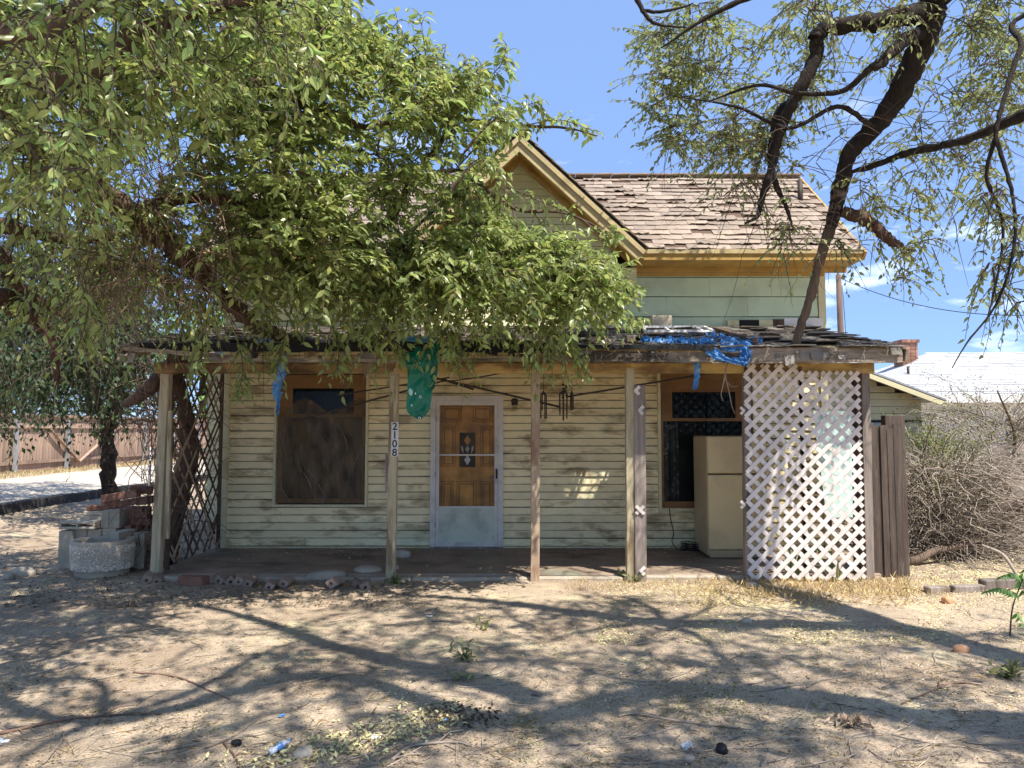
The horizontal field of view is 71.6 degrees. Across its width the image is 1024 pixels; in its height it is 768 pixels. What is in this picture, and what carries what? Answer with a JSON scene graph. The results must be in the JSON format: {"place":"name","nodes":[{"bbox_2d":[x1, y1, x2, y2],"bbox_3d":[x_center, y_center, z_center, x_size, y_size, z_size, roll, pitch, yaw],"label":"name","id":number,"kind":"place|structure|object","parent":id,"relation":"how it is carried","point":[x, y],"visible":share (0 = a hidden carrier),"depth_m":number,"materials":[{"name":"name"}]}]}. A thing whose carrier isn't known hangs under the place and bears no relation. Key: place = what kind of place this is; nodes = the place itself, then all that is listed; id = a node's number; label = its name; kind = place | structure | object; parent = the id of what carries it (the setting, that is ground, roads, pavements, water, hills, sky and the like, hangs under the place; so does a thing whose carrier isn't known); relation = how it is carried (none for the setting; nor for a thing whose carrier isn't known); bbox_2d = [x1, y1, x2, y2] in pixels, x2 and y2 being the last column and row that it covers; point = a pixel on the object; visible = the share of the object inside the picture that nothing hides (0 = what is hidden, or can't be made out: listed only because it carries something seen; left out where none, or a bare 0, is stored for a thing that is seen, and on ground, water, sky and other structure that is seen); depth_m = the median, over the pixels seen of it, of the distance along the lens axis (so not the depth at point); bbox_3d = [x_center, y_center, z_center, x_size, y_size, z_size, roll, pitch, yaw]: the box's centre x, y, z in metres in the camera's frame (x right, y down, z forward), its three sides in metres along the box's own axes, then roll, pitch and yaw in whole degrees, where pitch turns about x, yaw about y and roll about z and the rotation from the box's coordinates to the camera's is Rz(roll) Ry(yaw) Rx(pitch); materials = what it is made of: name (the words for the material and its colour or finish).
{"place":"outdoors","nodes":[
{"label":"outdoors","id":0,"kind":"place"},
{"bbox_2d":[421,699,501,728],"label":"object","id":1,"kind":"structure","parent":0,"point":[444,716],"depth_m":4.17,"materials":[{"name":"green plant"}]},
{"bbox_2d":[0,435,1023,767],"bbox_3d":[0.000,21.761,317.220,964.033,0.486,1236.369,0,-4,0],"label":"ground","id":2,"kind":"structure","parent":0,"point":[32,529],"depth_m":5.08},
{"bbox_2d":[10,567,36,576],"bbox_3d":[-5.636,2.184,8.204,0.236,0.140,0.222,-2,-4,32],"label":"flat stone","id":3,"kind":"object","parent":2,"relation":"on","point":[24,571],"visible":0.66,"depth_m":8.15,"materials":[{"name":"stone"}]},
{"bbox_2d":[0,282,95,414],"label":"tree","id":4,"kind":"object","parent":2,"relation":"on","point":[39,411],"visible":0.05,"depth_m":29.44,"materials":[{"name":"green plant"}]},
{"bbox_2d":[58,529,74,568],"bbox_3d":[-5.460,2.037,8.748,0.170,0.470,0.160,0,-4,0],"label":"concrete block","id":5,"kind":"object","parent":2,"relation":"on","point":[66,536],"depth_m":8.67,"materials":[{"name":"concrete"}]},
{"bbox_2d":[0,705,159,734],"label":"stick","id":6,"kind":"object","parent":2,"relation":"on","point":[47,722],"visible":1,"depth_m":4.21,"materials":[{"name":"wood"}]},
{"bbox_2d":[73,529,87,538],"bbox_3d":[-5.320,2.031,8.819,0.175,0.490,0.190,0,-4,2],"label":"concrete block","id":7,"kind":"object","parent":2,"relation":"on","point":[80,533],"depth_m":8.74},
{"bbox_2d":[59,520,100,528],"bbox_3d":[-5.310,1.731,8.752,0.440,0.095,0.190,0,-4,0],"label":"hollow block","id":8,"kind":"object","parent":7,"relation":"on","point":[80,524],"depth_m":8.67,"materials":[{"name":"grey concrete"}]},
{"bbox_2d":[14,298,162,416],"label":"tree","id":9,"kind":"object","parent":2,"relation":"on","point":[67,405],"depth_m":41.95,"materials":[{"name":"green plant"}]},
{"bbox_2d":[0,231,198,504],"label":"tree","id":10,"kind":"object","parent":2,"relation":"on","point":[110,413],"visible":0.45,"depth_m":12.05,"materials":[{"name":"green plant"}]},
{"bbox_2d":[69,535,135,578],"bbox_3d":[-4.834,2.041,8.386,0.704,0.415,0.640,0,-4,0],"label":"planter","id":11,"kind":"object","parent":2,"relation":"on","point":[96,556],"visible":0.98,"depth_m":8.15,"materials":[{"name":"grey concrete"}]},
{"bbox_2d":[0,455,204,479],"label":"verge grass","id":12,"kind":"structure","parent":2,"relation":"on","point":[52,469],"depth_m":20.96,"materials":[{"name":"plant"}]},
{"bbox_2d":[0,459,205,502],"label":"alley","id":13,"kind":"structure","parent":2,"relation":"on","point":[18,488],"depth_m":17.53,"materials":[{"name":"concrete"}]},
{"bbox_2d":[0,474,205,514],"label":"alley kerb","id":14,"kind":"structure","parent":2,"relation":"on","point":[20,505],"depth_m":14.15,"materials":[{"name":"concrete"}]},
{"bbox_2d":[0,413,207,473],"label":"wood fence","id":15,"kind":"object","parent":2,"relation":"on","point":[49,453],"visible":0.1,"depth_m":22.76,"materials":[{"name":"brown wood"}]},
{"bbox_2d":[102,527,123,535],"bbox_3d":[-4.960,2.030,8.819,0.170,0.492,0.190,0,-4,1],"label":"concrete block","id":16,"kind":"object","parent":2,"relation":"on","point":[105,531],"depth_m":8.74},
{"bbox_2d":[101,509,111,527],"bbox_3d":[-5.020,1.675,8.841,0.100,0.215,0.190,0,-4,-1],"label":"concrete block","id":17,"kind":"object","parent":16,"relation":"on","point":[104,518],"depth_m":8.75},
{"bbox_2d":[109,508,127,527],"bbox_3d":[-4.900,1.670,8.841,0.130,0.225,0.190,0,-4,1],"label":"concrete block","id":18,"kind":"object","parent":16,"relation":"on","point":[119,520],"depth_m":8.75,"materials":[{"name":"concrete"}]},
{"bbox_2d":[109,528,136,567],"bbox_3d":[-4.750,2.025,8.647,0.130,0.480,0.340,2,-3,7],"label":"concrete block","id":19,"kind":"object","parent":2,"relation":"on","point":[117,535],"depth_m":8.53,"materials":[{"name":"concrete"}]},
{"bbox_2d":[112,506,151,528],"bbox_3d":[-4.960,1.952,9.234,0.400,0.700,0.280,0,-4,-2],"label":"brick stack","id":20,"kind":"object","parent":2,"relation":"on","point":[130,510],"visible":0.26,"depth_m":9.12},
{"bbox_2d":[102,498,136,509],"bbox_3d":[-5.027,1.539,9.140,0.440,0.085,0.110,-9,-4,-1],"label":"red brick","id":21,"kind":"object","parent":20,"relation":"on","point":[119,503],"visible":0.9,"depth_m":9.09,"materials":[{"name":"brick"}]},
{"bbox_2d":[101,489,140,502],"bbox_3d":[-5.038,1.442,9.147,0.460,0.100,0.110,-9,-3,-2],"label":"red brick","id":22,"kind":"object","parent":21,"relation":"on","point":[112,497],"visible":0.88,"depth_m":9.09,"materials":[{"name":"brick"}]},
{"bbox_2d":[133,530,151,568],"bbox_3d":[-4.580,2.057,8.837,0.150,0.440,0.300,0,-4,0],"label":"hollow block","id":23,"kind":"object","parent":2,"relation":"on","point":[140,561],"depth_m":8.69,"materials":[{"name":"grey concrete"}]},
{"bbox_2d":[140,570,155,582],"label":"holed brick","id":24,"kind":"object","parent":2,"relation":"on","point":[149,575],"visible":0.89,"depth_m":7.91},
{"bbox_2d":[102,353,243,568],"bbox_3d":[-4.253,0.993,9.045,1.696,3.333,1.932,1,-4,-14],"label":"woody vine","id":25,"kind":"object","parent":2,"relation":"on","point":[187,428],"visible":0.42,"depth_m":8.97,"materials":[{"name":"brown plant"}]},
{"bbox_2d":[138,289,223,418],"bbox_3d":[-17.466,-0.479,40.084,9.766,9.044,9.539,0,-4,0],"label":"tree","id":26,"kind":"object","parent":2,"relation":"on","point":[202,394],"visible":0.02,"depth_m":39.40,"materials":[{"name":"green plant"}]},
{"bbox_2d":[133,671,229,698],"bbox_3d":[-2.164,2.014,4.846,0.946,0.037,0.261,-2,-4,27],"label":"stick","id":27,"kind":"object","parent":2,"relation":"on","point":[138,672],"visible":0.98,"depth_m":4.86,"materials":[{"name":"wood"}]},
{"bbox_2d":[178,574,208,585],"bbox_3d":[-3.507,2.164,7.817,0.300,0.100,0.140,-1,-4,11],"label":"slab brick","id":28,"kind":"object","parent":2,"relation":"on","point":[191,580],"visible":0.98,"depth_m":7.76,"materials":[{"name":"brick"}]},
{"bbox_2d":[0,549,427,607],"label":"leaf litter","id":29,"kind":"object","parent":2,"relation":"on","point":[150,601],"visible":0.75,"depth_m":7.30,"materials":[{"name":"plant"}]},
{"bbox_2d":[212,571,230,583],"bbox_3d":[-3.227,2.175,7.922,0.101,0.101,0.192,42,3,6],"label":"holed brick","id":30,"kind":"object","parent":2,"relation":"on","point":[220,578],"visible":0.8,"depth_m":7.84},
{"bbox_2d":[233,573,249,585],"bbox_3d":[-2.973,2.161,7.820,0.094,0.094,0.180,24,-1,5],"label":"holed brick","id":31,"kind":"object","parent":2,"relation":"on","point":[240,579],"visible":0.78,"depth_m":7.74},
{"bbox_2d":[242,574,259,586],"bbox_3d":[-2.847,2.156,7.736,0.094,0.094,0.178,31,1,2],"label":"holed brick","id":32,"kind":"object","parent":2,"relation":"on","point":[251,580],"visible":0.99,"depth_m":7.67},
{"bbox_2d":[268,739,289,754],"bbox_3d":[-1.221,1.909,3.732,0.043,0.052,0.125,-3,-5,41],"label":"crushed bottle","id":33,"kind":"object","parent":2,"relation":"on","point":[279,746],"visible":1,"depth_m":3.72,"materials":[{"name":"white plastic"}]},
{"bbox_2d":[277,574,295,587],"bbox_3d":[-2.448,2.151,7.708,0.094,0.094,0.178,35,2,6],"label":"holed brick","id":34,"kind":"object","parent":2,"relation":"on","point":[287,580],"visible":0.98,"depth_m":7.64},
{"bbox_2d":[292,745,312,760],"bbox_3d":[-1.080,1.921,3.695,0.104,0.060,0.100,-1,-4,12],"label":"flat stone","id":35,"kind":"object","parent":2,"relation":"on","point":[303,752],"visible":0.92,"depth_m":3.66,"materials":[{"name":"stone"}]},
{"bbox_2d":[0,0,650,413],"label":"elm tree","id":36,"kind":"object","parent":2,"relation":"on","point":[308,54],"visible":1,"depth_m":6.37,"materials":[{"name":"green plant"}]},
{"bbox_2d":[121,354,194,407],"bbox_3d":[-4.443,-0.112,8.734,1.711,0.773,0.358,-3,-4,35],"label":"broken limb","id":37,"kind":"object","parent":36,"relation":"attached to","point":[151,384],"visible":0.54,"depth_m":8.53,"materials":[{"name":"brown plant"}]},
{"bbox_2d":[307,569,346,580],"bbox_3d":[-2.106,2.184,8.070,0.448,0.140,0.208,-1,-6,-7],"label":"flat stone","id":38,"kind":"object","parent":2,"relation":"on","point":[322,575],"visible":0.74,"depth_m":7.99,"materials":[{"name":"stone"}]},
{"bbox_2d":[325,575,344,588],"bbox_3d":[-1.917,2.151,7.692,0.099,0.099,0.188,-36,-14,7],"label":"holed brick","id":39,"kind":"object","parent":2,"relation":"on","point":[334,582],"visible":0.98,"depth_m":7.62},
{"bbox_2d":[203,697,479,767],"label":"chaff bits","id":40,"kind":"object","parent":2,"relation":"on","point":[355,740],"visible":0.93,"depth_m":3.87,"materials":[{"name":"plant"}]},
{"bbox_2d":[354,565,381,572],"bbox_3d":[-1.701,2.196,8.300,0.366,0.150,0.278,-3,-4,19],"label":"flat stone","id":41,"kind":"object","parent":2,"relation":"on","point":[367,568],"visible":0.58,"depth_m":8.23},
{"bbox_2d":[304,704,461,767],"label":"green litter","id":42,"kind":"object","parent":2,"relation":"on","point":[376,740],"visible":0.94,"depth_m":3.82,"materials":[{"name":"plant"}]},
{"bbox_2d":[391,729,469,760],"bbox_3d":[-0.425,1.918,3.760,0.474,0.036,0.156,3,-4,-34],"label":"stick","id":43,"kind":"object","parent":2,"relation":"on","point":[393,758],"visible":0.99,"depth_m":3.80,"materials":[{"name":"wood"}]},
{"bbox_2d":[449,636,479,660],"bbox_3d":[-0.347,1.944,5.187,0.231,0.186,0.174,0,-4,0],"label":"weed","id":44,"kind":"object","parent":2,"relation":"on","point":[463,656],"visible":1,"depth_m":5.19,"materials":[{"name":"plant"}]},
{"bbox_2d":[447,667,489,681],"bbox_3d":[-0.291,1.984,4.776,0.289,0.149,0.145,-2,-4,27],"label":"weed","id":45,"kind":"object","parent":2,"relation":"on","point":[467,676],"visible":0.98,"depth_m":4.78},
{"bbox_2d":[115,131,908,581],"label":"old house","id":46,"kind":"structure","parent":2,"relation":"on","point":[487,469],"depth_m":9.92,"materials":[{"name":"beige"}]},
{"bbox_2d":[271,363,286,414],"bbox_3d":[-2.579,0.028,7.864,0.176,0.629,0.058,0,-4,0],"label":"blue tarp strip","id":47,"kind":"object","parent":46,"relation":"hanging from","point":[276,391],"visible":0.81,"depth_m":7.87,"materials":[{"name":"plastic"}]},
{"bbox_2d":[272,374,368,506],"bbox_3d":[-2.678,0.769,9.999,1.317,1.895,0.125,0,-4,0],"label":"window","id":48,"kind":"structure","parent":46,"relation":"in","point":[280,464],"depth_m":9.97,"materials":[{"name":"brown wood"}]},
{"bbox_2d":[293,379,446,421],"bbox_3d":[-1.764,0.208,8.754,1.976,0.522,0.021,-1,-4,9],"label":"metal rod","id":49,"kind":"object","parent":46,"relation":"attached to","point":[352,405],"visible":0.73,"depth_m":8.78,"materials":[{"name":"metal"}]},
{"bbox_2d":[394,336,439,418],"bbox_3d":[-1.038,-0.080,7.623,0.524,0.929,0.312,0,-4,0],"label":"green tarp","id":50,"kind":"object","parent":46,"relation":"hanging from","point":[419,393],"visible":0.68,"depth_m":7.52,"materials":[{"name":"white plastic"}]},
{"bbox_2d":[132,326,791,344],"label":"roof litter","id":51,"kind":"object","parent":46,"relation":"on","point":[445,338],"visible":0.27,"depth_m":8.26,"materials":[{"name":"brown plant"}]},
{"bbox_2d":[434,401,497,546],"bbox_3d":[-0.638,1.248,9.916,0.885,2.023,0.073,0,-4,0],"label":"storm door","id":52,"kind":"structure","parent":46,"relation":"in","point":[455,526],"depth_m":9.89,"materials":[{"name":"metal"}]},
{"bbox_2d":[439,405,494,505],"bbox_3d":[-0.632,1.253,9.996,0.873,2.023,0.068,0,-4,0],"label":"front door","id":53,"kind":"structure","parent":46,"relation":"in","point":[464,429],"depth_m":10.00,"materials":[{"name":"brown wood"}]},
{"bbox_2d":[437,377,558,407],"bbox_3d":[-0.178,0.101,8.610,1.524,0.385,0.025,0,-4,8],"label":"metal rod","id":54,"kind":"object","parent":46,"relation":"attached to","point":[506,394],"visible":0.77,"depth_m":8.60,"materials":[{"name":"metal"}]},
{"bbox_2d":[540,374,546,418],"bbox_3d":[0.371,0.148,8.357,0.065,0.533,0.066,-1,-4,22],"label":"wind chime","id":55,"kind":"object","parent":46,"relation":"hanging from","point":[545,405],"visible":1,"depth_m":8.34,"materials":[{"name":"metal"}]},
{"bbox_2d":[559,383,567,420],"bbox_3d":[0.602,0.157,8.327,0.110,0.554,0.098,-3,-5,37],"label":"wind chime","id":56,"kind":"object","parent":46,"relation":"hanging from","point":[563,391],"visible":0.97,"depth_m":8.30,"materials":[{"name":"metal"}]},
{"bbox_2d":[568,374,708,396],"bbox_3d":[1.775,-0.024,8.719,2.286,0.404,0.023,1,-4,-10],"label":"metal rod","id":57,"kind":"object","parent":46,"relation":"attached to","point":[636,384],"visible":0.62,"depth_m":8.67,"materials":[{"name":"metal"}]},
{"bbox_2d":[651,316,671,328],"bbox_3d":[2.036,-0.837,9.678,0.270,0.180,0.110,0,-4,0],"label":"roof box","id":58,"kind":"object","parent":46,"relation":"on","point":[661,320],"visible":0.76,"depth_m":9.62,"materials":[{"name":"metal"}]},
{"bbox_2d":[641,326,714,332],"bbox_3d":[2.144,-0.722,9.315,0.914,0.158,0.535,0,-4,0],"label":"screen frame","id":59,"kind":"object","parent":46,"relation":"on","point":[699,330],"visible":0.82,"depth_m":9.08,"materials":[{"name":"white paint"}]},
{"bbox_2d":[693,362,700,389],"bbox_3d":[2.066,-0.117,7.923,0.114,0.365,0.033,0,-4,0],"label":"blue tarp strip","id":60,"kind":"object","parent":46,"relation":"hanging from","point":[696,368],"visible":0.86,"depth_m":7.92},
{"bbox_2d":[641,331,762,366],"bbox_3d":[2.177,-0.425,7.961,1.426,0.530,1.044,2,-4,-27],"label":"blue tarp","id":61,"kind":"object","parent":46,"relation":"on","point":[744,355],"visible":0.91,"depth_m":7.68,"materials":[{"name":"plastic"}]},
{"bbox_2d":[657,374,756,510],"bbox_3d":[2.737,0.783,10.045,1.380,1.992,0.219,0,-4,0],"label":"window","id":62,"kind":"structure","parent":46,"relation":"in","point":[667,425],"depth_m":10.04,"materials":[{"name":"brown wood"}]},
{"bbox_2d":[712,327,758,342],"bbox_3d":[2.669,-0.604,8.556,0.070,0.405,1.607,0,-4,1],"label":"dark plank","id":63,"kind":"object","parent":46,"relation":"on","point":[740,336],"visible":0.9,"depth_m":8.36,"materials":[{"name":"wood"}]},
{"bbox_2d":[0,583,1023,767],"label":"fallen twigs","id":64,"kind":"object","parent":2,"relation":"on","point":[680,750],"visible":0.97,"depth_m":4.27,"materials":[{"name":"wood"}]},
{"bbox_2d":[0,575,1023,767],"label":"leaf litter","id":65,"kind":"object","parent":2,"relation":"on","point":[380,764],"visible":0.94,"depth_m":4.29,"materials":[{"name":"plant"}]},
{"bbox_2d":[0,591,1023,767],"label":"pebbles","id":66,"kind":"object","parent":2,"relation":"on","point":[506,704],"visible":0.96,"depth_m":4.28,"materials":[{"name":"stone"}]},
{"bbox_2d":[0,581,1023,767],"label":"fine stalks","id":67,"kind":"object","parent":2,"relation":"on","point":[510,746],"visible":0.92,"depth_m":4.38,"materials":[{"name":"plant"}]},
{"bbox_2d":[147,575,881,581],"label":"porch kerb","id":68,"kind":"structure","parent":2,"relation":"on","point":[457,578],"depth_m":7.99,"materials":[{"name":"concrete"}]},
{"bbox_2d":[161,547,880,578],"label":"porch floor","id":69,"kind":"structure","parent":2,"relation":"on","point":[505,562],"depth_m":8.79,"materials":[{"name":"wood"}]},
{"bbox_2d":[189,546,718,569],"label":"porch litter","id":70,"kind":"object","parent":69,"relation":"on","point":[441,550],"visible":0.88,"depth_m":9.46,"materials":[{"name":"brown plant"}]},
{"bbox_2d":[669,508,699,550],"bbox_3d":[2.342,1.989,9.656,0.456,0.554,0.192,-2,-4,27],"label":"extension cord","id":71,"kind":"object","parent":69,"relation":"on","point":[693,547],"visible":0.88,"depth_m":9.64,"materials":[{"name":"black plastic"}]},
{"bbox_2d":[693,436,767,557],"bbox_3d":[2.889,1.471,9.408,0.760,1.559,0.755,0,-4,0],"label":"refrigerator","id":72,"kind":"object","parent":69,"relation":"on","point":[718,496],"visible":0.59,"depth_m":9.09,"materials":[{"name":"beige metal"}]},
{"bbox_2d":[511,711,664,766],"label":"fallen leaves","id":73,"kind":"object","parent":2,"relation":"on","point":[555,736],"visible":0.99,"depth_m":3.94,"materials":[{"name":"plant"}]},
{"bbox_2d":[565,575,693,590],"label":"dry grass","id":74,"kind":"structure","parent":2,"relation":"on","point":[631,584],"depth_m":7.69,"materials":[{"name":"plant"}]},
{"bbox_2d":[592,671,687,681],"bbox_3d":[0.909,2.037,4.950,0.690,0.030,0.149,0,-4,-3],"label":"stick","id":75,"kind":"object","parent":2,"relation":"on","point":[644,680],"visible":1,"depth_m":4.92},
{"bbox_2d":[618,709,750,729],"bbox_3d":[1.019,1.966,4.213,0.757,0.030,0.206,-1,-4,15],"label":"stick","id":76,"kind":"object","parent":2,"relation":"on","point":[642,714],"visible":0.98,"depth_m":4.18,"materials":[{"name":"wood"}]},
{"bbox_2d":[373,581,1023,709],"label":"chaff bits","id":77,"kind":"object","parent":2,"relation":"on","point":[701,660],"visible":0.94,"depth_m":5.08,"materials":[{"name":"plant"}]},
{"bbox_2d":[715,742,727,754],"bbox_3d":[1.098,1.910,3.716,0.064,0.060,0.086,-3,-4,14],"label":"flat stone","id":78,"kind":"object","parent":2,"relation":"on","point":[721,748],"visible":0.93,"depth_m":3.69,"materials":[{"name":"black stone"}]},
{"bbox_2d":[642,571,956,608],"bbox_3d":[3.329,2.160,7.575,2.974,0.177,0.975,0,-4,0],"label":"dry grass","id":79,"kind":"structure","parent":2,"relation":"on","point":[841,589],"depth_m":7.51,"materials":[{"name":"plant"}]},
{"bbox_2d":[596,577,1023,645],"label":"chaff bits","id":80,"kind":"object","parent":2,"relation":"on","point":[818,631],"visible":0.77,"depth_m":6.14,"materials":[{"name":"plant"}]},
{"bbox_2d":[607,0,1023,367],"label":"drooping tree","id":81,"kind":"object","parent":2,"relation":"on","point":[921,41],"visible":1,"depth_m":7.44,"materials":[{"name":"green plant"}]},
{"bbox_2d":[816,549,844,581],"bbox_3d":[3.626,2.033,8.013,0.235,0.396,0.318,2,-4,-27],"label":"iris clump","id":82,"kind":"object","parent":2,"relation":"on","point":[838,570],"visible":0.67,"depth_m":7.97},
{"bbox_2d":[813,411,852,554],"bbox_3d":[4.449,1.327,9.532,0.652,1.933,0.395,0,-4,0],"label":"glass panel","id":83,"kind":"object","parent":2,"relation":"on","point":[835,459],"visible":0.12,"depth_m":9.52,"materials":[{"name":"grey"}]},
{"bbox_2d":[836,274,845,333],"bbox_3d":[12.169,-0.252,26.045,0.360,7.622,0.256,-2,-4,28],"label":"utility pole","id":84,"kind":"object","parent":2,"relation":"on","point":[840,305],"visible":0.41,"depth_m":26.16,"materials":[{"name":"brown wood"}]},
{"bbox_2d":[839,277,1023,315],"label":"power line","id":85,"kind":"object","parent":84,"relation":"attached to","point":[927,306],"visible":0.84,"depth_m":22.81,"materials":[{"name":"black plastic"}]},
{"bbox_2d":[825,711,873,733],"bbox_3d":[1.929,1.924,4.065,0.244,0.106,0.168,1,-4,-12],"label":"dead leaf debris","id":86,"kind":"object","parent":2,"relation":"on","point":[838,721],"visible":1,"depth_m":4.05,"materials":[{"name":"brown plant"}]},
{"bbox_2d":[828,362,947,520],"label":"shed","id":87,"kind":"structure","parent":2,"relation":"on","point":[882,388],"depth_m":13.01,"materials":[{"name":"beige"}]},
{"bbox_2d":[871,415,909,577],"bbox_3d":[4.361,1.324,8.280,0.485,1.914,0.164,0,-4,0],"label":"board fence","id":88,"kind":"object","parent":2,"relation":"on","point":[890,519],"visible":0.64,"depth_m":8.21,"materials":[{"name":"wood"}]},
{"bbox_2d":[799,408,1023,573],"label":"dead shrub","id":89,"kind":"object","parent":2,"relation":"on","point":[979,526],"visible":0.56,"depth_m":9.48,"materials":[{"name":"grey plant"}]},
{"bbox_2d":[987,444,1023,511],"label":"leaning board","id":90,"kind":"object","parent":89,"relation":"on","point":[1009,454],"visible":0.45,"depth_m":10.01,"materials":[{"name":"wood"}]},
{"bbox_2d":[835,408,1023,549],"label":"dry shrub","id":91,"kind":"object","parent":2,"relation":"on","point":[934,438],"visible":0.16,"depth_m":10.46,"materials":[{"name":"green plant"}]},
{"bbox_2d":[924,585,949,594],"bbox_3d":[4.441,2.157,7.420,0.248,0.092,0.100,1,-4,-9],"label":"landscape timber","id":92,"kind":"object","parent":2,"relation":"on","point":[938,588],"visible":0.84,"depth_m":7.38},
{"bbox_2d":[901,678,977,704],"bbox_3d":[2.715,1.974,4.597,0.795,0.030,0.166,2,-4,-25],"label":"stick","id":93,"kind":"object","parent":2,"relation":"on","point":[939,687],"visible":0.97,"depth_m":4.66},
{"bbox_2d":[909,537,987,564],"bbox_3d":[5.498,2.144,9.076,1.669,0.275,0.268,1,-4,-14],"label":"fallen branch","id":94,"kind":"object","parent":2,"relation":"on","point":[920,558],"visible":0.68,"depth_m":8.95,"materials":[{"name":"wood"}]},
{"bbox_2d":[875,339,1023,480],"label":"white roofed house","id":95,"kind":"structure","parent":2,"relation":"on","point":[994,368],"depth_m":22.20,"materials":[{"name":"white roof shingles"},{"name":"painted wood siding"},{"name":"brick"}]},
{"bbox_2d":[889,359,1023,533],"bbox_3d":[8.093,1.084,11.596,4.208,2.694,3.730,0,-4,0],"label":"tall dry shrub","id":96,"kind":"object","parent":2,"relation":"on","point":[1013,438],"visible":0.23,"depth_m":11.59,"materials":[{"name":"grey plant"}]},
{"bbox_2d":[952,644,969,652],"bbox_3d":[3.421,2.020,5.407,0.137,0.072,0.088,2,-3,-13],"label":"flat stone","id":97,"kind":"object","parent":2,"relation":"on","point":[960,648],"visible":0.88,"depth_m":5.38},
{"bbox_2d":[904,546,1022,591],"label":"leaf litter","id":98,"kind":"object","parent":2,"relation":"on","point":[912,572],"visible":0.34,"depth_m":8.43,"materials":[{"name":"plant"}]},
{"bbox_2d":[949,584,985,592],"bbox_3d":[4.793,2.159,7.466,0.378,0.097,0.100,1,-4,-10],"label":"landscape timber","id":99,"kind":"object","parent":2,"relation":"on","point":[965,588],"visible":0.72,"depth_m":7.43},
{"bbox_2d":[981,544,1016,573],"bbox_3d":[5.923,2.170,8.544,0.109,0.446,0.456,3,-5,-43],"label":"bare branch","id":100,"kind":"object","parent":2,"relation":"on","point":[1005,557],"visible":0.73,"depth_m":8.57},
{"bbox_2d":[978,577,1023,589],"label":"landscape timber","id":101,"kind":"object","parent":2,"relation":"on","point":[992,583],"visible":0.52,"depth_m":7.56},
{"bbox_2d":[980,569,1023,635],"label":"seedling","id":102,"kind":"object","parent":2,"relation":"on","point":[1009,593],"visible":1,"depth_m":5.76,"materials":[{"name":"green plant"}]},
{"bbox_2d":[987,656,1023,682],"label":"weed","id":103,"kind":"object","parent":2,"relation":"on","point":[1010,673],"visible":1,"depth_m":4.80,"materials":[{"name":"plant"}]},
{"bbox_2d":[0,0,1023,417],"label":"sky","id":104,"kind":"structure","parent":0,"point":[570,51],"materials":[{"name":"blue"}]},
{"bbox_2d":[638,619,832,718],"bbox_3d":[1.731,2.027,5.153,1.628,0.120,2.195,-1,-4,11],"label":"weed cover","id":105,"kind":"object","parent":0,"point":[727,689],"visible":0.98,"depth_m":4.55,"materials":[{"name":"plant"}]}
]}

